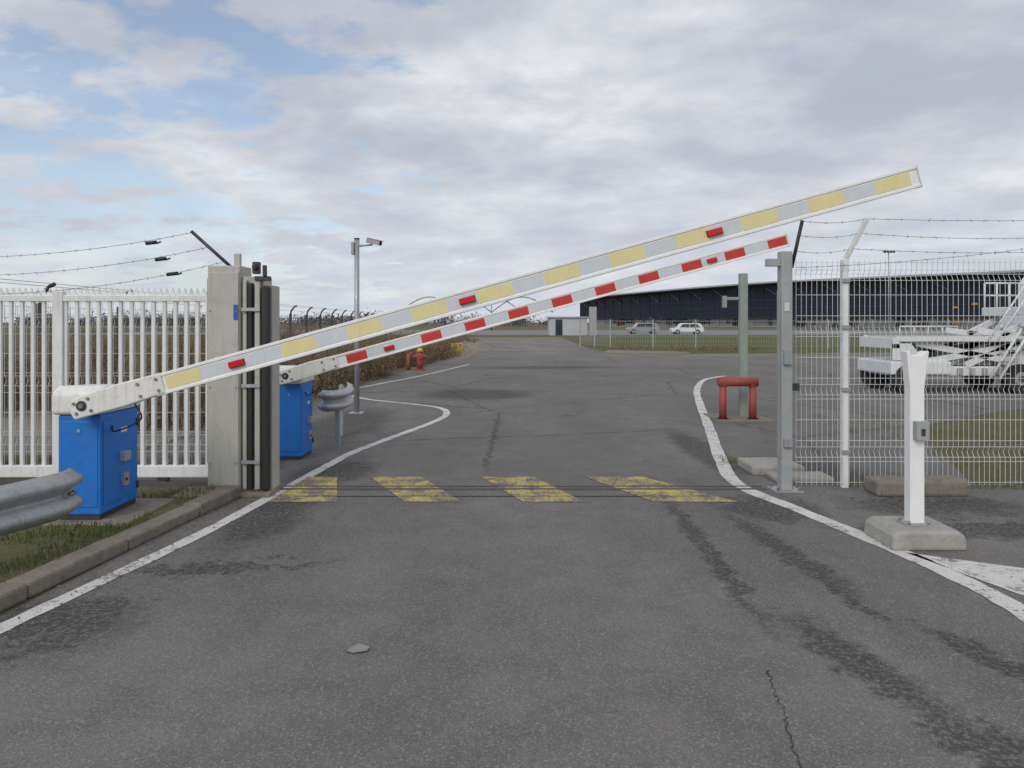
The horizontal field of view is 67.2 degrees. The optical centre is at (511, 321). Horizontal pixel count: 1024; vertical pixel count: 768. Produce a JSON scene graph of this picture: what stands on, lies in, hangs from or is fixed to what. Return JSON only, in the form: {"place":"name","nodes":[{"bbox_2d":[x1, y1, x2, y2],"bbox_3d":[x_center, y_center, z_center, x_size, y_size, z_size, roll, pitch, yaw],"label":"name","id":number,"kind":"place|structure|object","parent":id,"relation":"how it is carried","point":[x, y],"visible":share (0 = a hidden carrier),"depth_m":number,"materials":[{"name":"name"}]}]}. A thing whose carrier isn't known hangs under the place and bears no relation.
{"place":"outdoors","nodes":[
{"label":"outdoors","id":0,"kind":"place"},
{"bbox_2d":[3,406,204,455],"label":"gravel path","id":1,"kind":"structure","parent":0,"point":[147,432],"depth_m":11.02,"materials":[{"name":"grey gravel"}]},
{"bbox_2d":[410,351,478,367],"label":"gravel path","id":2,"kind":"structure","parent":0,"point":[468,355],"depth_m":33.67,"materials":[{"name":"grey gravel"}]},
{"bbox_2d":[437,343,462,352],"bbox_3d":[-3.525,1.350,40.000,1.945,0.500,0.400,0,0,0],"label":"traffic separator","id":3,"kind":"object","parent":2,"relation":"on","point":[461,346],"visible":0.2,"depth_m":39.80,"materials":[{"name":"yellow plastic"}]},
{"bbox_2d":[0,337,1023,767],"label":"road","id":4,"kind":"structure","parent":0,"point":[766,633],"depth_m":4.26,"materials":[{"name":"grey asphalt"}]},
{"bbox_2d":[0,288,207,486],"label":"sliding gate","id":5,"kind":"structure","parent":4,"relation":"on","point":[163,473],"depth_m":7.50,"materials":[{"name":"white paint"}]},
{"bbox_2d":[239,482,284,497],"bbox_3d":[-2.530,1.577,7.230,0.660,0.045,0.500,0,0,0],"label":"footing","id":6,"kind":"object","parent":4,"relation":"on","point":[255,493],"visible":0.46,"depth_m":7.02,"materials":[{"name":"concrete"}]},
{"bbox_2d":[208,266,250,486],"bbox_3d":[-2.650,0.540,7.240,0.300,2.120,0.320,0,0,0],"label":"housing","id":7,"kind":"object","parent":6,"relation":"on","point":[243,271],"visible":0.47,"depth_m":7.09,"materials":[{"name":"beige paint"}]},
{"bbox_2d":[190,230,259,463],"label":"bolts and outrigger","id":8,"kind":"object","parent":7,"relation":"attached to","point":[209,247],"visible":0.95,"depth_m":7.06,"materials":[{"name":"metal"}]},
{"bbox_2d":[0,233,221,294],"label":"barbed wire","id":9,"kind":"object","parent":8,"relation":"attached to","point":[150,242],"visible":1,"depth_m":7.30,"materials":[{"name":"metal"}]},
{"bbox_2d":[214,305,237,357],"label":"stickers","id":10,"kind":"object","parent":7,"relation":"attached to","point":[235,314],"visible":0.61,"depth_m":7.06,"materials":[{"name":"blue plastic"}]},
{"bbox_2d":[234,254,270,280],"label":"sensors","id":11,"kind":"object","parent":7,"relation":"attached to","point":[256,267],"visible":0.94,"depth_m":7.05,"materials":[{"name":"beige paint"}]},
{"bbox_2d":[207,272,279,489],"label":"covers","id":12,"kind":"object","parent":6,"relation":"on","point":[223,394],"visible":0.69,"depth_m":7.07,"materials":[{"name":"beige paint"}]},
{"bbox_2d":[243,280,269,489],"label":"safety edges","id":13,"kind":"object","parent":6,"relation":"on","point":[248,393],"visible":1,"depth_m":7.07,"materials":[{"name":"black rubber"}]},
{"bbox_2d":[318,382,353,448],"bbox_3d":[-2.240,1.224,10.244,0.360,0.752,1.548,0,0,0],"label":"guardrail","id":14,"kind":"object","parent":4,"relation":"on","point":[340,400],"visible":1,"depth_m":9.67,"materials":[{"name":"metal"}]},
{"bbox_2d":[347,643,368,652],"bbox_3d":[-0.744,1.587,3.741,0.103,0.006,0.097,0,0,34],"label":"litter scrap","id":15,"kind":"object","parent":4,"relation":"on","point":[358,647],"visible":1,"depth_m":3.75,"materials":[{"name":"grey paper"}]},
{"bbox_2d":[349,237,381,413],"bbox_3d":[-2.534,0.061,13.483,0.634,3.078,0.261,0,0,5],"label":"security camera pole","id":16,"kind":"object","parent":4,"relation":"on","point":[355,245],"visible":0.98,"depth_m":13.46,"materials":[{"name":"metal"}]},
{"bbox_2d":[407,348,426,370],"bbox_3d":[-3.284,1.230,25.639,0.922,0.740,0.520,0,0,45],"label":"fire hydrant","id":17,"kind":"object","parent":4,"relation":"on","point":[419,356],"visible":0.99,"depth_m":25.44,"materials":[{"name":"red paint"}]},
{"bbox_2d":[0,354,1023,633],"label":"road markings","id":18,"kind":"object","parent":4,"relation":"on","point":[1010,578],"visible":0.98,"depth_m":6.90,"materials":[{"name":"white paint"}]},
{"bbox_2d":[0,412,1023,578],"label":"grass tufts","id":19,"kind":"object","parent":4,"relation":"on","point":[55,533],"visible":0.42,"depth_m":5.70,"materials":[{"name":"green plant"}]},
{"bbox_2d":[280,233,789,459],"bbox_3d":[0.214,0.285,9.094,5.989,2.630,0.712,0,0,0],"label":"boom barrier","id":20,"kind":"object","parent":4,"relation":"on","point":[297,391],"visible":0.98,"depth_m":8.85,"materials":[{"name":"white metal"}]},
{"bbox_2d":[280,385,311,451],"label":"doors","id":21,"kind":"structure","parent":20,"relation":"in","point":[289,405],"depth_m":8.90,"materials":[{"name":"blue metal"}]},
{"bbox_2d":[703,413,774,421],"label":"concrete slab","id":22,"kind":"structure","parent":4,"relation":"on","point":[733,417],"depth_m":12.61,"materials":[{"name":"grey concrete"}]},
{"bbox_2d":[722,273,747,415],"bbox_3d":[3.765,0.390,13.010,0.410,2.420,0.120,0,0,0],"label":"access reader post","id":23,"kind":"object","parent":22,"relation":"on","point":[742,298],"visible":0.95,"depth_m":12.95,"materials":[{"name":"green paint"}]},
{"bbox_2d":[717,377,758,418],"bbox_3d":[3.695,1.254,12.749,0.670,0.692,0.498,0,0,0],"label":"pipe guard","id":24,"kind":"object","parent":22,"relation":"on","point":[723,383],"visible":0.93,"depth_m":12.55,"materials":[{"name":"red paint"}]},
{"bbox_2d":[765,251,803,492],"bbox_3d":[2.575,0.465,7.330,0.310,2.270,0.260,0,0,0],"label":"gate receiver post","id":25,"kind":"object","parent":4,"relation":"on","point":[782,263],"visible":1,"depth_m":7.27,"materials":[{"name":"grey metal"}]},
{"bbox_2d":[738,457,834,482],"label":"concrete slab","id":26,"kind":"structure","parent":4,"relation":"on","point":[767,466],"depth_m":8.00,"materials":[{"name":"grey concrete"}]},
{"bbox_2d":[792,217,1023,487],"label":"fence","id":27,"kind":"object","parent":4,"relation":"on","point":[844,384],"visible":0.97,"depth_m":7.40,"materials":[{"name":"white metal"}]},
{"bbox_2d":[864,351,966,550],"bbox_3d":[2.915,0.905,5.590,0.525,1.390,0.460,0,0,0],"label":"boom rest post","id":28,"kind":"object","parent":4,"relation":"on","point":[913,528],"visible":1,"depth_m":5.54,"materials":[{"name":"concrete"}]},
{"bbox_2d":[865,475,967,496],"bbox_3d":[3.755,1.522,7.160,0.850,0.155,0.280,0,0,0],"label":"concrete block","id":29,"kind":"object","parent":4,"relation":"on","point":[934,485],"depth_m":7.03,"materials":[{"name":"beige concrete"}]},
{"bbox_2d":[858,277,1023,392],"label":"aircraft cargo loader","id":30,"kind":"object","parent":4,"relation":"on","point":[898,346],"visible":0.67,"depth_m":17.33,"materials":[{"name":"white paint"}]},
{"bbox_2d":[0,322,1023,615],"bbox_3d":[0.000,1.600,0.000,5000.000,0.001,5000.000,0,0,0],"label":"ground","id":31,"kind":"structure","parent":0,"point":[976,432],"depth_m":12.51,"materials":[{"name":"green plant"}]},
{"bbox_2d":[0,468,82,535],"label":"guardrail","id":32,"kind":"object","parent":31,"relation":"on","point":[30,503],"visible":1,"depth_m":5.00,"materials":[{"name":"metal"}]},
{"bbox_2d":[0,487,194,582],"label":"grass","id":33,"kind":"structure","parent":31,"relation":"on","point":[8,551],"depth_m":5.29,"materials":[{"name":"green plant"}]},
{"bbox_2d":[3,302,204,464],"bbox_3d":[-5.464,0.675,7.884,5.132,1.850,0.072,0,0,0],"label":"fence","id":34,"kind":"object","parent":31,"relation":"on","point":[37,392],"visible":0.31,"depth_m":7.85,"materials":[{"name":"white metal"}]},
{"bbox_2d":[0,485,241,611],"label":"kerb","id":35,"kind":"structure","parent":31,"relation":"on","point":[14,591],"depth_m":5.15,"materials":[{"name":"concrete"}]},
{"bbox_2d":[42,486,222,525],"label":"concrete slab","id":36,"kind":"structure","parent":31,"relation":"on","point":[140,506],"depth_m":6.13,"materials":[{"name":"grey concrete"}]},
{"bbox_2d":[52,165,922,519],"bbox_3d":[-0.246,0.180,5.983,6.429,2.630,0.853,0,0,0],"label":"boom barrier","id":37,"kind":"object","parent":36,"relation":"on","point":[98,437],"visible":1,"depth_m":5.62,"materials":[{"name":"white metal"}]},
{"bbox_2d":[60,413,135,506],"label":"doors","id":38,"kind":"structure","parent":37,"relation":"in","point":[78,451],"depth_m":5.80,"materials":[{"name":"blue metal"}]},
{"bbox_2d":[3,314,369,417],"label":"shrubs","id":39,"kind":"object","parent":31,"relation":"on","point":[94,364],"visible":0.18,"depth_m":16.50,"materials":[{"name":"brown plant"}]},
{"bbox_2d":[0,279,390,372],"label":"perimeter fence","id":40,"kind":"object","parent":31,"relation":"on","point":[289,316],"visible":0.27,"depth_m":25.45,"materials":[{"name":"metal"}]},
{"bbox_2d":[123,335,468,434],"bbox_3d":[-5.046,0.966,23.448,4.245,1.320,26.124,0,0,5],"label":"hedge","id":41,"kind":"object","parent":31,"relation":"on","point":[374,368],"visible":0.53,"depth_m":19.23,"materials":[{"name":"brown plant"}]},
{"bbox_2d":[6,306,669,326],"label":"distant trees","id":42,"kind":"object","parent":31,"relation":"on","point":[518,323],"visible":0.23,"depth_m":295.28,"materials":[{"name":"brown plant"}]},
{"bbox_2d":[459,340,496,350],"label":"gravel mound","id":43,"kind":"object","parent":31,"relation":"on","point":[477,346],"visible":0.57,"depth_m":43.89,"materials":[{"name":"grey gravel"}]},
{"bbox_2d":[408,296,552,329],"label":"arched canopy","id":44,"kind":"object","parent":31,"relation":"on","point":[491,311],"visible":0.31,"depth_m":149.90,"materials":[{"name":"metal"}]},
{"bbox_2d":[47,330,1023,334],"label":"apron","id":45,"kind":"object","parent":31,"relation":"on","point":[545,332],"visible":0.5,"depth_m":116.90,"materials":[{"name":"concrete"}]},
{"bbox_2d":[626,323,659,333],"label":"parked car","id":46,"kind":"object","parent":45,"relation":"on","point":[632,330],"visible":0.84,"depth_m":103.15,"materials":[{"name":"silver metal"}]},
{"bbox_2d":[669,323,703,333],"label":"parked car","id":47,"kind":"object","parent":45,"relation":"on","point":[692,329],"visible":0.81,"depth_m":100.15,"materials":[{"name":"white paint"}]},
{"bbox_2d":[882,251,894,331],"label":"light mast","id":48,"kind":"object","parent":45,"relation":"on","point":[888,284],"visible":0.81,"depth_m":119.93,"materials":[{"name":"grey paint"}]},
{"bbox_2d":[349,330,767,352],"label":"shrubs","id":49,"kind":"object","parent":31,"relation":"on","point":[377,340],"visible":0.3,"depth_m":44.37,"materials":[{"name":"plant"}]},
{"bbox_2d":[546,307,596,335],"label":"service building","id":50,"kind":"structure","parent":31,"relation":"on","point":[563,325],"depth_m":92.00,"materials":[{"name":"grey paint"}]},
{"bbox_2d":[580,270,1023,328],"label":"airport terminal","id":51,"kind":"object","parent":31,"relation":"on","point":[702,303],"visible":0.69,"depth_m":220.37,"materials":[{"name":"black glass"}]},
{"bbox_2d":[0,0,1023,321],"label":"sky","id":52,"kind":"structure","parent":0,"point":[481,142],"materials":[{"name":"grey"}]},
{"bbox_2d":[280,485,766,496],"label":"gate track","id":53,"kind":"structure","parent":0,"point":[523,488],"depth_m":7.33,"materials":[{"name":"grey metal"}]},
{"bbox_2d":[604,350,689,353],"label":"gravel path","id":54,"kind":"structure","parent":0,"point":[640,352],"depth_m":40.19,"materials":[{"name":"grey gravel"}]},
{"bbox_2d":[575,336,966,352],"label":"grass","id":55,"kind":"structure","parent":0,"point":[765,343],"depth_m":57.16,"materials":[{"name":"green plant"}]},
{"bbox_2d":[580,320,1022,347],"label":"fence","id":56,"kind":"object","parent":55,"relation":"on","point":[695,326],"visible":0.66,"depth_m":46.81,"materials":[{"name":"metal"}]}
]}

